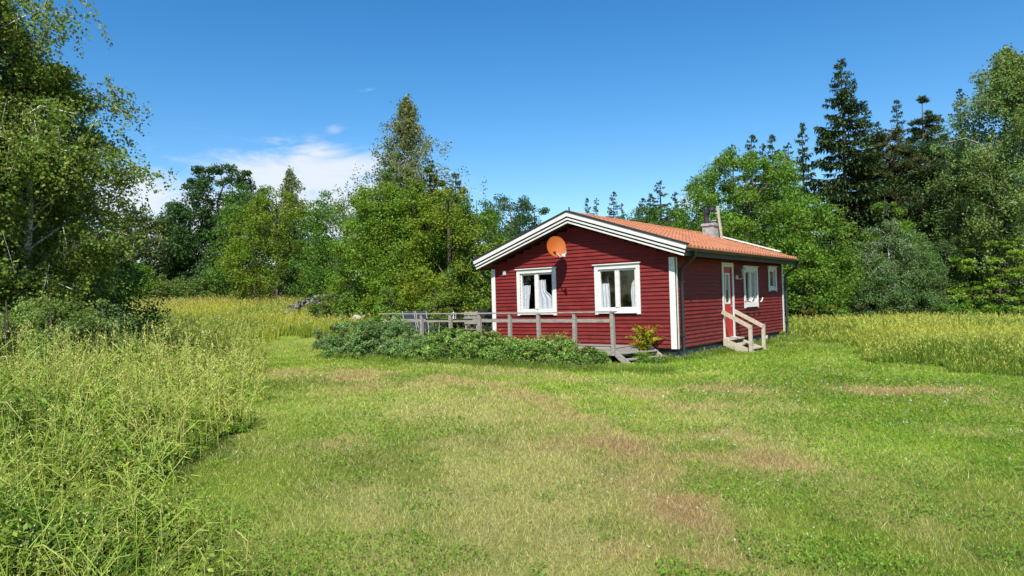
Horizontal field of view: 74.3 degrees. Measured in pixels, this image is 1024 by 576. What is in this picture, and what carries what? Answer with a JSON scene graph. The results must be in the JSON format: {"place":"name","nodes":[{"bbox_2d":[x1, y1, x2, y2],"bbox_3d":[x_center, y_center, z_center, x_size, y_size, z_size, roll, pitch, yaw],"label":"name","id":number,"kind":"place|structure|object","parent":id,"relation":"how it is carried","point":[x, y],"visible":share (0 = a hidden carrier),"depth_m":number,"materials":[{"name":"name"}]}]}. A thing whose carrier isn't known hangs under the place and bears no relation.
{"place":"outdoors","nodes":[
{"label":"outdoors","id":0,"kind":"place"},
{"bbox_2d":[0,311,272,575],"bbox_3d":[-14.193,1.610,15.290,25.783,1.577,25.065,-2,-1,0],"label":"meadow grass","id":1,"kind":"structure","parent":0,"point":[191,444],"depth_m":7.47,"materials":[{"name":"green plant"}]},
{"bbox_2d":[94,292,462,343],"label":"meadow grass","id":2,"kind":"structure","parent":0,"point":[274,322],"depth_m":32.10,"materials":[{"name":"plant"}]},
{"bbox_2d":[0,0,1023,274],"label":"sky","id":3,"kind":"structure","parent":0,"point":[558,104],"materials":[{"name":"blue"}]},
{"bbox_2d":[4,308,1023,575],"bbox_3d":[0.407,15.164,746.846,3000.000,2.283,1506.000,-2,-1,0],"label":"ground","id":4,"kind":"structure","parent":0,"point":[416,472],"depth_m":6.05,"materials":[{"name":"green plant"}]},
{"bbox_2d":[0,299,73,382],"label":"shrub","id":5,"kind":"object","parent":4,"relation":"on","point":[24,305],"visible":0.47,"depth_m":12.79,"materials":[{"name":"green plant"}]},
{"bbox_2d":[0,292,113,375],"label":"shrub","id":6,"kind":"object","parent":4,"relation":"on","point":[84,318],"visible":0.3,"depth_m":14.14,"materials":[{"name":"green plant"}]},
{"bbox_2d":[0,0,134,355],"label":"birch tree","id":7,"kind":"object","parent":4,"relation":"on","point":[15,34],"visible":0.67,"depth_m":15.25,"materials":[{"name":"green plant"}]},
{"bbox_2d":[9,158,149,324],"bbox_3d":[-15.261,-1.237,19.451,7.462,8.046,7.672,-2,-1,34],"label":"birch tree","id":8,"kind":"object","parent":4,"relation":"on","point":[146,246],"visible":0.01,"depth_m":20.41,"materials":[{"name":"green plant"}]},
{"bbox_2d":[9,223,155,342],"bbox_3d":[-13.296,0.396,19.460,6.021,4.918,5.195,-2,-1,0],"label":"broadleaf tree","id":9,"kind":"object","parent":4,"relation":"on","point":[109,315],"visible":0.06,"depth_m":19.92,"materials":[{"name":"green plant"}]},
{"bbox_2d":[0,47,177,352],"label":"birch tree","id":10,"kind":"object","parent":4,"relation":"on","point":[100,246],"visible":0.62,"depth_m":16.11,"materials":[{"name":"green plant"}]},
{"bbox_2d":[52,298,154,362],"bbox_3d":[-9.474,1.379,15.482,2.422,2.311,2.140,-2,-1,0],"label":"shrub","id":11,"kind":"object","parent":4,"relation":"on","point":[100,301],"visible":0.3,"depth_m":15.49,"materials":[{"name":"green plant"}]},
{"bbox_2d":[67,224,170,345],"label":"broadleaf tree","id":12,"kind":"object","parent":4,"relation":"on","point":[144,280],"visible":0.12,"depth_m":21.40,"materials":[{"name":"green plant"}]},
{"bbox_2d":[81,206,169,295],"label":"pine tree","id":13,"kind":"object","parent":4,"relation":"on","point":[152,225],"visible":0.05,"depth_m":52.54,"materials":[{"name":"green plant"}]},
{"bbox_2d":[106,262,165,300],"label":"shrub","id":14,"kind":"object","parent":4,"relation":"on","point":[149,270],"visible":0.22,"depth_m":45.68,"materials":[{"name":"green plant"}]},
{"bbox_2d":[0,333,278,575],"bbox_3d":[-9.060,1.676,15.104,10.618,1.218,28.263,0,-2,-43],"label":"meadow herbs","id":15,"kind":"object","parent":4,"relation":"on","point":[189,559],"visible":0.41,"depth_m":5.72,"materials":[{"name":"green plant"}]},
{"bbox_2d":[118,215,196,280],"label":"pine tree","id":16,"kind":"object","parent":4,"relation":"on","point":[147,263],"visible":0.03,"depth_m":56.83,"materials":[{"name":"green plant"}]},
{"bbox_2d":[140,274,192,302],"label":"shrub","id":17,"kind":"object","parent":4,"relation":"on","point":[162,290],"visible":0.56,"depth_m":46.05,"materials":[{"name":"green plant"}]},
{"bbox_2d":[153,201,219,278],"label":"oak tree","id":18,"kind":"object","parent":4,"relation":"on","point":[173,262],"visible":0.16,"depth_m":55.26,"materials":[{"name":"green plant"}]},
{"bbox_2d":[165,276,222,299],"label":"shrub","id":19,"kind":"object","parent":4,"relation":"on","point":[197,284],"visible":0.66,"depth_m":46.31,"materials":[{"name":"green plant"}]},
{"bbox_2d":[156,163,272,296],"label":"oak tree","id":20,"kind":"object","parent":4,"relation":"on","point":[179,242],"visible":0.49,"depth_m":54.04,"materials":[{"name":"green plant"}]},
{"bbox_2d":[187,235,262,296],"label":"broadleaf tree","id":21,"kind":"object","parent":4,"relation":"on","point":[206,254],"visible":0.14,"depth_m":49.03,"materials":[{"name":"green plant"}]},
{"bbox_2d":[193,182,306,298],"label":"broadleaf tree","id":22,"kind":"object","parent":4,"relation":"on","point":[233,207],"visible":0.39,"depth_m":47.03,"materials":[{"name":"green plant"}]},
{"bbox_2d":[206,185,334,301],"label":"broadleaf tree","id":23,"kind":"object","parent":4,"relation":"on","point":[258,220],"visible":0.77,"depth_m":41.81,"materials":[{"name":"green plant"}]},
{"bbox_2d":[269,165,324,248],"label":"birch tree","id":24,"kind":"object","parent":4,"relation":"on","point":[289,179],"visible":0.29,"depth_m":51.83,"materials":[{"name":"green plant"}]},
{"bbox_2d":[270,217,339,298],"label":"broadleaf tree","id":25,"kind":"object","parent":4,"relation":"on","point":[288,277],"visible":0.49,"depth_m":41.95,"materials":[{"name":"green plant"}]},
{"bbox_2d":[306,295,338,319],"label":"shrub","id":26,"kind":"object","parent":4,"relation":"on","point":[316,308],"visible":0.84,"depth_m":32.34,"materials":[{"name":"green plant"}]},
{"bbox_2d":[286,189,374,300],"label":"broadleaf tree","id":27,"kind":"object","parent":4,"relation":"on","point":[317,271],"visible":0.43,"depth_m":38.95,"materials":[{"name":"green plant"}]},
{"bbox_2d":[316,236,366,293],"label":"broadleaf tree","id":28,"kind":"object","parent":4,"relation":"on","point":[326,269],"visible":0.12,"depth_m":36.95,"materials":[{"name":"green plant"}]},
{"bbox_2d":[330,290,363,320],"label":"shrub","id":29,"kind":"object","parent":4,"relation":"on","point":[346,307],"visible":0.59,"depth_m":31.96,"materials":[{"name":"green plant"}]},
{"bbox_2d":[310,319,390,355],"bbox_3d":[-5.189,1.646,22.381,3.155,1.290,3.415,-2,-1,38],"label":"bramble bush","id":30,"kind":"object","parent":4,"relation":"on","point":[338,341],"visible":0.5,"depth_m":21.82,"materials":[{"name":"green plant"}]},
{"bbox_2d":[321,179,430,317],"bbox_3d":[-6.462,-1.774,33.264,5.993,7.197,5.628,-2,-1,0],"label":"maple tree","id":31,"kind":"object","parent":4,"relation":"on","point":[368,211],"visible":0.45,"depth_m":31.85,"materials":[{"name":"green plant"}]},
{"bbox_2d":[356,150,407,309],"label":"spruce tree","id":32,"kind":"object","parent":4,"relation":"on","point":[385,166],"visible":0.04,"depth_m":35.80,"materials":[{"name":"green plant"}]},
{"bbox_2d":[345,310,419,358],"bbox_3d":[-3.973,1.484,21.491,2.558,1.574,2.404,-2,-1,2],"label":"bramble bush","id":33,"kind":"object","parent":4,"relation":"on","point":[391,330],"visible":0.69,"depth_m":21.05,"materials":[{"name":"green plant"}]},
{"bbox_2d":[369,285,415,334],"bbox_3d":[-4.916,1.062,27.571,2.092,2.366,1.817,-2,-1,0],"label":"shrub","id":34,"kind":"object","parent":4,"relation":"on","point":[383,300],"visible":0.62,"depth_m":27.48,"materials":[{"name":"green plant"}]},
{"bbox_2d":[359,152,425,294],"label":"broadleaf tree","id":35,"kind":"object","parent":4,"relation":"on","point":[387,174],"visible":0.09,"depth_m":34.59,"materials":[{"name":"green plant"}]},
{"bbox_2d":[374,328,434,357],"bbox_3d":[-3.071,1.726,20.533,1.995,1.002,1.650,-1,-1,-36],"label":"bramble bush","id":36,"kind":"object","parent":4,"relation":"on","point":[398,348],"visible":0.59,"depth_m":20.18,"materials":[{"name":"green plant"}]},
{"bbox_2d":[349,178,472,317],"bbox_3d":[-4.623,-1.607,32.009,5.664,7.046,4.932,-2,-1,0],"label":"maple tree","id":37,"kind":"object","parent":4,"relation":"on","point":[436,246],"visible":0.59,"depth_m":31.02,"materials":[{"name":"green plant"}]},
{"bbox_2d":[321,93,515,275],"bbox_3d":[-5.542,-4.434,35.743,9.978,12.006,8.366,-2,-1,40],"label":"birch tree","id":38,"kind":"object","parent":4,"relation":"on","point":[406,126],"visible":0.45,"depth_m":35.82,"materials":[{"name":"green plant"}]},
{"bbox_2d":[403,348,436,359],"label":"weed clump","id":39,"kind":"object","parent":4,"relation":"on","point":[411,353],"visible":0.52,"depth_m":19.39,"materials":[{"name":"green plant"}]},
{"bbox_2d":[395,160,466,298],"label":"pine tree","id":40,"kind":"object","parent":4,"relation":"on","point":[433,167],"visible":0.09,"depth_m":34.07,"materials":[{"name":"green plant"}]},
{"bbox_2d":[415,290,452,332],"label":"shrub","id":41,"kind":"object","parent":4,"relation":"on","point":[440,297],"visible":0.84,"depth_m":27.18,"materials":[{"name":"green plant"}]},
{"bbox_2d":[385,166,484,292],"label":"broadleaf tree","id":42,"kind":"object","parent":4,"relation":"on","point":[441,183],"visible":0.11,"depth_m":32.69,"materials":[{"name":"green plant"}]},
{"bbox_2d":[388,188,508,332],"bbox_3d":[-2.771,-1.200,30.261,4.923,6.814,6.163,-2,-1,28],"label":"maple tree","id":43,"kind":"object","parent":4,"relation":"on","point":[465,224],"visible":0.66,"depth_m":29.76,"materials":[{"name":"green plant"}]},
{"bbox_2d":[417,322,479,360],"bbox_3d":[-1.705,1.577,19.683,2.332,1.207,1.736,-1,-1,-36],"label":"rose bush","id":44,"kind":"object","parent":4,"relation":"on","point":[443,344],"visible":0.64,"depth_m":19.18,"materials":[{"name":"green plant"}]},
{"bbox_2d":[437,172,491,316],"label":"pine tree","id":45,"kind":"object","parent":4,"relation":"on","point":[454,175],"visible":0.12,"depth_m":33.89,"materials":[{"name":"green plant"}]},
{"bbox_2d":[434,198,511,330],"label":"broadleaf tree","id":46,"kind":"object","parent":4,"relation":"on","point":[490,216],"visible":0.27,"depth_m":30.42,"materials":[{"name":"green plant"}]},
{"bbox_2d":[453,324,511,361],"bbox_3d":[-0.739,1.561,18.866,2.178,1.178,1.824,-2,-1,38],"label":"rose bush","id":47,"kind":"object","parent":4,"relation":"on","point":[476,341],"visible":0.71,"depth_m":18.55,"materials":[{"name":"green plant"}]},
{"bbox_2d":[469,211,519,308],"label":"broadleaf tree","id":48,"kind":"object","parent":4,"relation":"on","point":[510,232],"visible":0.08,"depth_m":54.88,"materials":[{"name":"green plant"}]},
{"bbox_2d":[379,311,633,356],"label":"wooden deck","id":49,"kind":"structure","parent":4,"relation":"on","point":[612,348],"depth_m":18.63,"materials":[{"name":"grey wood"}]},
{"bbox_2d":[415,311,439,332],"bbox_3d":[-2.912,1.300,23.419,0.610,1.033,0.636,-3,-2,43],"label":"patio chair","id":50,"kind":"object","parent":49,"relation":"on","point":[428,328],"visible":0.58,"depth_m":23.22,"materials":[{"name":"grey plastic"}]},
{"bbox_2d":[455,311,477,342],"bbox_3d":[-1.412,1.229,21.070,0.520,1.000,0.510,-2,-1,38],"label":"wooden chair","id":51,"kind":"object","parent":49,"relation":"on","point":[469,317],"visible":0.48,"depth_m":21.17,"materials":[{"name":"grey wood"}]},
{"bbox_2d":[464,309,492,332],"bbox_3d":[-0.820,1.231,22.758,1.600,1.030,0.573,-2,-1,38],"label":"garden bench","id":52,"kind":"object","parent":49,"relation":"on","point":[485,311],"visible":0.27,"depth_m":23.11,"materials":[{"name":"grey wood"}]},
{"bbox_2d":[480,193,535,251],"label":"broadleaf tree","id":53,"kind":"object","parent":4,"relation":"on","point":[503,200],"visible":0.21,"depth_m":65.65,"materials":[{"name":"green plant"}]},
{"bbox_2d":[485,335,536,363],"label":"rose bush","id":54,"kind":"object","parent":4,"relation":"on","point":[513,348],"visible":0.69,"depth_m":17.68,"materials":[{"name":"green plant"}]},
{"bbox_2d":[497,205,549,236],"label":"broadleaf tree","id":55,"kind":"object","parent":4,"relation":"on","point":[544,211],"visible":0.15,"depth_m":67.09,"materials":[{"name":"green plant"}]},
{"bbox_2d":[523,331,579,363],"bbox_3d":[1.062,1.583,17.586,1.534,0.990,1.827,-2,-1,38],"label":"rose bush","id":56,"kind":"object","parent":4,"relation":"on","point":[549,348],"visible":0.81,"depth_m":17.23,"materials":[{"name":"green plant"}]},
{"bbox_2d":[314,332,804,374],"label":"fringe grass","id":57,"kind":"structure","parent":4,"relation":"on","point":[609,368],"depth_m":17.66,"materials":[{"name":"green plant"}]},
{"bbox_2d":[557,345,611,365],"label":"rose bush","id":58,"kind":"object","parent":4,"relation":"on","point":[585,353],"visible":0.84,"depth_m":16.93,"materials":[{"name":"green plant"}]},
{"bbox_2d":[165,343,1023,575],"bbox_3d":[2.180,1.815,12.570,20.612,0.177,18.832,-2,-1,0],"label":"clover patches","id":59,"kind":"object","parent":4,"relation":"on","point":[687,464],"visible":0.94,"depth_m":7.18,"materials":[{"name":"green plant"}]},
{"bbox_2d":[606,192,625,219],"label":"spruce tree","id":60,"kind":"object","parent":4,"relation":"on","point":[613,208],"visible":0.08,"depth_m":73.71,"materials":[{"name":"green plant"}]},
{"bbox_2d":[471,206,799,359],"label":"cottage","id":61,"kind":"structure","parent":4,"relation":"on","point":[684,288],"depth_m":19.63,"materials":[{"name":"red paint"}]},
{"bbox_2d":[514,267,556,315],"bbox_3d":[0.778,0.115,20.437,1.530,1.428,0.265,-2,-1,38],"label":"window","id":62,"kind":"structure","parent":61,"relation":"in","point":[544,302],"depth_m":20.39,"materials":[{"name":"white paint"}]},
{"bbox_2d":[547,236,565,256],"bbox_3d":[1.461,-1.173,19.295,0.627,0.630,0.830,-2,-1,38],"label":"satellite dish","id":63,"kind":"object","parent":61,"relation":"attached to","point":[556,246],"visible":1,"depth_m":19.28,"materials":[{"name":"orange paint"}]},
{"bbox_2d":[592,262,640,314],"bbox_3d":[2.944,0.023,18.729,1.490,1.408,0.265,-2,-1,38],"label":"window","id":64,"kind":"structure","parent":61,"relation":"in","point":[602,291],"depth_m":18.69,"materials":[{"name":"white paint"}]},
{"bbox_2d":[721,262,735,340],"bbox_3d":[6.513,0.415,20.442,0.138,2.360,0.920,-2,-1,38],"label":"door","id":65,"kind":"structure","parent":61,"relation":"in","point":[726,268],"depth_m":20.50,"materials":[{"name":"red wood"}]},
{"bbox_2d":[743,265,758,307],"bbox_3d":[7.726,-0.035,22.068,0.265,1.358,1.380,-2,-1,38],"label":"window","id":66,"kind":"structure","parent":61,"relation":"in","point":[752,271],"depth_m":22.20,"materials":[{"name":"white paint"}]},
{"bbox_2d":[767,266,777,290],"bbox_3d":[9.103,-0.322,23.828,0.265,0.888,0.950,-2,-1,38],"label":"window","id":67,"kind":"structure","parent":61,"relation":"in","point":[772,279],"depth_m":24.03,"materials":[{"name":"white paint"}]},
{"bbox_2d":[615,345,666,363],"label":"deck steps","id":68,"kind":"structure","parent":4,"relation":"on","point":[621,353],"depth_m":17.39,"materials":[{"name":"grey wood"}]},
{"bbox_2d":[625,324,666,350],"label":"shrub","id":69,"kind":"object","parent":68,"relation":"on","point":[645,342],"visible":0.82,"depth_m":17.63,"materials":[{"name":"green plant"}]},
{"bbox_2d":[633,356,667,363],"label":"weed clump","id":70,"kind":"object","parent":4,"relation":"on","point":[653,359],"visible":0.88,"depth_m":16.88,"materials":[{"name":"green plant"}]},
{"bbox_2d":[627,204,675,226],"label":"broadleaf tree","id":71,"kind":"object","parent":4,"relation":"on","point":[644,209],"visible":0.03,"depth_m":60.90,"materials":[{"name":"green plant"}]},
{"bbox_2d":[649,180,671,221],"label":"spruce tree","id":72,"kind":"object","parent":4,"relation":"on","point":[662,195],"visible":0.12,"depth_m":72.53,"materials":[{"name":"green plant"}]},
{"bbox_2d":[640,205,691,228],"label":"broadleaf tree","id":73,"kind":"object","parent":4,"relation":"on","point":[669,211],"visible":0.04,"depth_m":62.01,"materials":[{"name":"green plant"}]},
{"bbox_2d":[684,173,760,244],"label":"broadleaf tree","id":74,"kind":"object","parent":4,"relation":"on","point":[739,210],"visible":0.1,"depth_m":36.68,"materials":[{"name":"green plant"}]},
{"bbox_2d":[720,144,744,216],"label":"spruce tree","id":75,"kind":"object","parent":4,"relation":"on","point":[737,178],"visible":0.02,"depth_m":46.07,"materials":[{"name":"green plant"}]},
{"bbox_2d":[721,309,766,351],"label":"entrance steps","id":76,"kind":"structure","parent":4,"relation":"on","point":[740,343],"depth_m":19.90,"materials":[{"name":"beige wood"}]},
{"bbox_2d":[737,134,770,242],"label":"spruce tree","id":77,"kind":"object","parent":4,"relation":"on","point":[753,137],"visible":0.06,"depth_m":45.98,"materials":[{"name":"green plant"}]},
{"bbox_2d":[669,145,846,316],"bbox_3d":[12.501,-2.596,36.100,8.496,9.842,8.891,-1,-1,-39],"label":"broadleaf tree","id":78,"kind":"object","parent":4,"relation":"on","point":[785,171],"visible":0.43,"depth_m":34.53,"materials":[{"name":"green plant"}]},
{"bbox_2d":[750,142,781,242],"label":"spruce tree","id":79,"kind":"object","parent":4,"relation":"on","point":[763,146],"visible":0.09,"depth_m":45.93,"materials":[{"name":"green plant"}]},
{"bbox_2d":[756,134,795,266],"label":"spruce tree","id":80,"kind":"object","parent":4,"relation":"on","point":[772,137],"visible":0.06,"depth_m":46.01,"materials":[{"name":"green plant"}]},
{"bbox_2d":[760,142,808,236],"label":"spruce tree","id":81,"kind":"object","parent":4,"relation":"on","point":[786,147],"visible":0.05,"depth_m":45.92,"materials":[{"name":"green plant"}]},
{"bbox_2d":[784,121,824,265],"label":"spruce tree","id":82,"kind":"object","parent":4,"relation":"on","point":[806,176],"visible":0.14,"depth_m":45.99,"materials":[{"name":"green plant"}]},
{"bbox_2d":[596,361,1023,549],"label":"clover flowers","id":83,"kind":"object","parent":4,"relation":"on","point":[793,431],"visible":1,"depth_m":8.90,"materials":[{"name":"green plant"}]},
{"bbox_2d":[751,197,869,319],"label":"broadleaf tree","id":84,"kind":"object","parent":4,"relation":"on","point":[825,284],"visible":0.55,"depth_m":33.09,"materials":[{"name":"green plant"}]},
{"bbox_2d":[802,303,847,319],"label":"shrub","id":85,"kind":"object","parent":4,"relation":"on","point":[809,312],"visible":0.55,"depth_m":32.63,"materials":[{"name":"green plant"}]},
{"bbox_2d":[789,58,916,313],"bbox_3d":[19.457,-5.302,40.133,7.898,16.760,7.928,-2,-1,4],"label":"spruce tree","id":86,"kind":"object","parent":4,"relation":"on","point":[841,188],"visible":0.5,"depth_m":39.66,"materials":[{"name":"green plant"}]},
{"bbox_2d":[839,104,901,266],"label":"spruce tree","id":87,"kind":"object","parent":4,"relation":"on","point":[879,149],"visible":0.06,"depth_m":41.29,"materials":[{"name":"green plant"}]},
{"bbox_2d":[830,241,919,318],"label":"willow tree","id":88,"kind":"object","parent":4,"relation":"on","point":[860,305],"visible":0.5,"depth_m":33.63,"materials":[{"name":"green plant"}]},
{"bbox_2d":[864,121,905,223],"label":"spruce tree","id":89,"kind":"object","parent":4,"relation":"on","point":[877,123],"visible":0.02,"depth_m":43.09,"materials":[{"name":"green plant"}]},
{"bbox_2d":[834,197,936,312],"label":"broadleaf tree","id":90,"kind":"object","parent":4,"relation":"on","point":[906,226],"visible":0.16,"depth_m":37.33,"materials":[{"name":"green plant"}]},
{"bbox_2d":[834,125,944,250],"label":"pine tree","id":91,"kind":"object","parent":4,"relation":"on","point":[901,150],"visible":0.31,"depth_m":40.02,"materials":[{"name":"green plant"}]},
{"bbox_2d":[850,218,940,315],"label":"willow tree","id":92,"kind":"object","parent":4,"relation":"on","point":[889,230],"visible":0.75,"depth_m":33.65,"materials":[{"name":"green plant"}]},
{"bbox_2d":[883,99,909,173],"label":"spruce tree","id":93,"kind":"object","parent":4,"relation":"on","point":[895,108],"visible":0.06,"depth_m":45.15,"materials":[{"name":"green plant"}]},
{"bbox_2d":[862,161,952,292],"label":"broadleaf tree","id":94,"kind":"object","parent":4,"relation":"on","point":[908,186],"visible":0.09,"depth_m":39.64,"materials":[{"name":"green plant"}]},
{"bbox_2d":[876,229,955,316],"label":"willow tree","id":95,"kind":"object","parent":4,"relation":"on","point":[927,273],"visible":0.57,"depth_m":33.15,"materials":[{"name":"green plant"}]},
{"bbox_2d":[897,94,956,237],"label":"pine tree","id":96,"kind":"object","parent":4,"relation":"on","point":[919,132],"visible":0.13,"depth_m":42.86,"materials":[{"name":"green plant"}]},
{"bbox_2d":[895,138,995,278],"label":"broadleaf tree","id":97,"kind":"object","parent":4,"relation":"on","point":[923,146],"visible":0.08,"depth_m":40.95,"materials":[{"name":"green plant"}]},
{"bbox_2d":[928,303,964,317],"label":"shrub","id":98,"kind":"object","parent":4,"relation":"on","point":[950,308],"visible":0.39,"depth_m":32.22,"materials":[{"name":"green plant"}]},
{"bbox_2d":[917,236,983,312],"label":"willow tree","id":99,"kind":"object","parent":4,"relation":"on","point":[939,244],"visible":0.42,"depth_m":34.53,"materials":[{"name":"green plant"}]},
{"bbox_2d":[948,88,975,157],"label":"spruce tree","id":100,"kind":"object","parent":4,"relation":"on","point":[961,95],"visible":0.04,"depth_m":45.19,"materials":[{"name":"green plant"}]},
{"bbox_2d":[914,157,1023,303],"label":"birch tree","id":101,"kind":"object","parent":4,"relation":"on","point":[946,226],"visible":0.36,"depth_m":35.53,"materials":[{"name":"green plant"}]},
{"bbox_2d":[922,43,1023,305],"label":"birch tree","id":102,"kind":"object","parent":4,"relation":"on","point":[1006,73],"visible":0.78,"depth_m":33.22,"materials":[{"name":"green plant"}]},
{"bbox_2d":[941,299,1014,316],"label":"shrub","id":103,"kind":"object","parent":4,"relation":"on","point":[1000,307],"visible":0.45,"depth_m":31.93,"materials":[{"name":"green plant"}]},
{"bbox_2d":[943,238,1023,316],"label":"maple tree","id":104,"kind":"object","parent":4,"relation":"on","point":[959,291],"visible":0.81,"depth_m":32.21,"materials":[{"name":"green plant"}]},
{"bbox_2d":[779,308,1023,376],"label":"meadow grass","id":105,"kind":"structure","parent":0,"point":[987,343],"depth_m":18.19,"materials":[{"name":"plant"}]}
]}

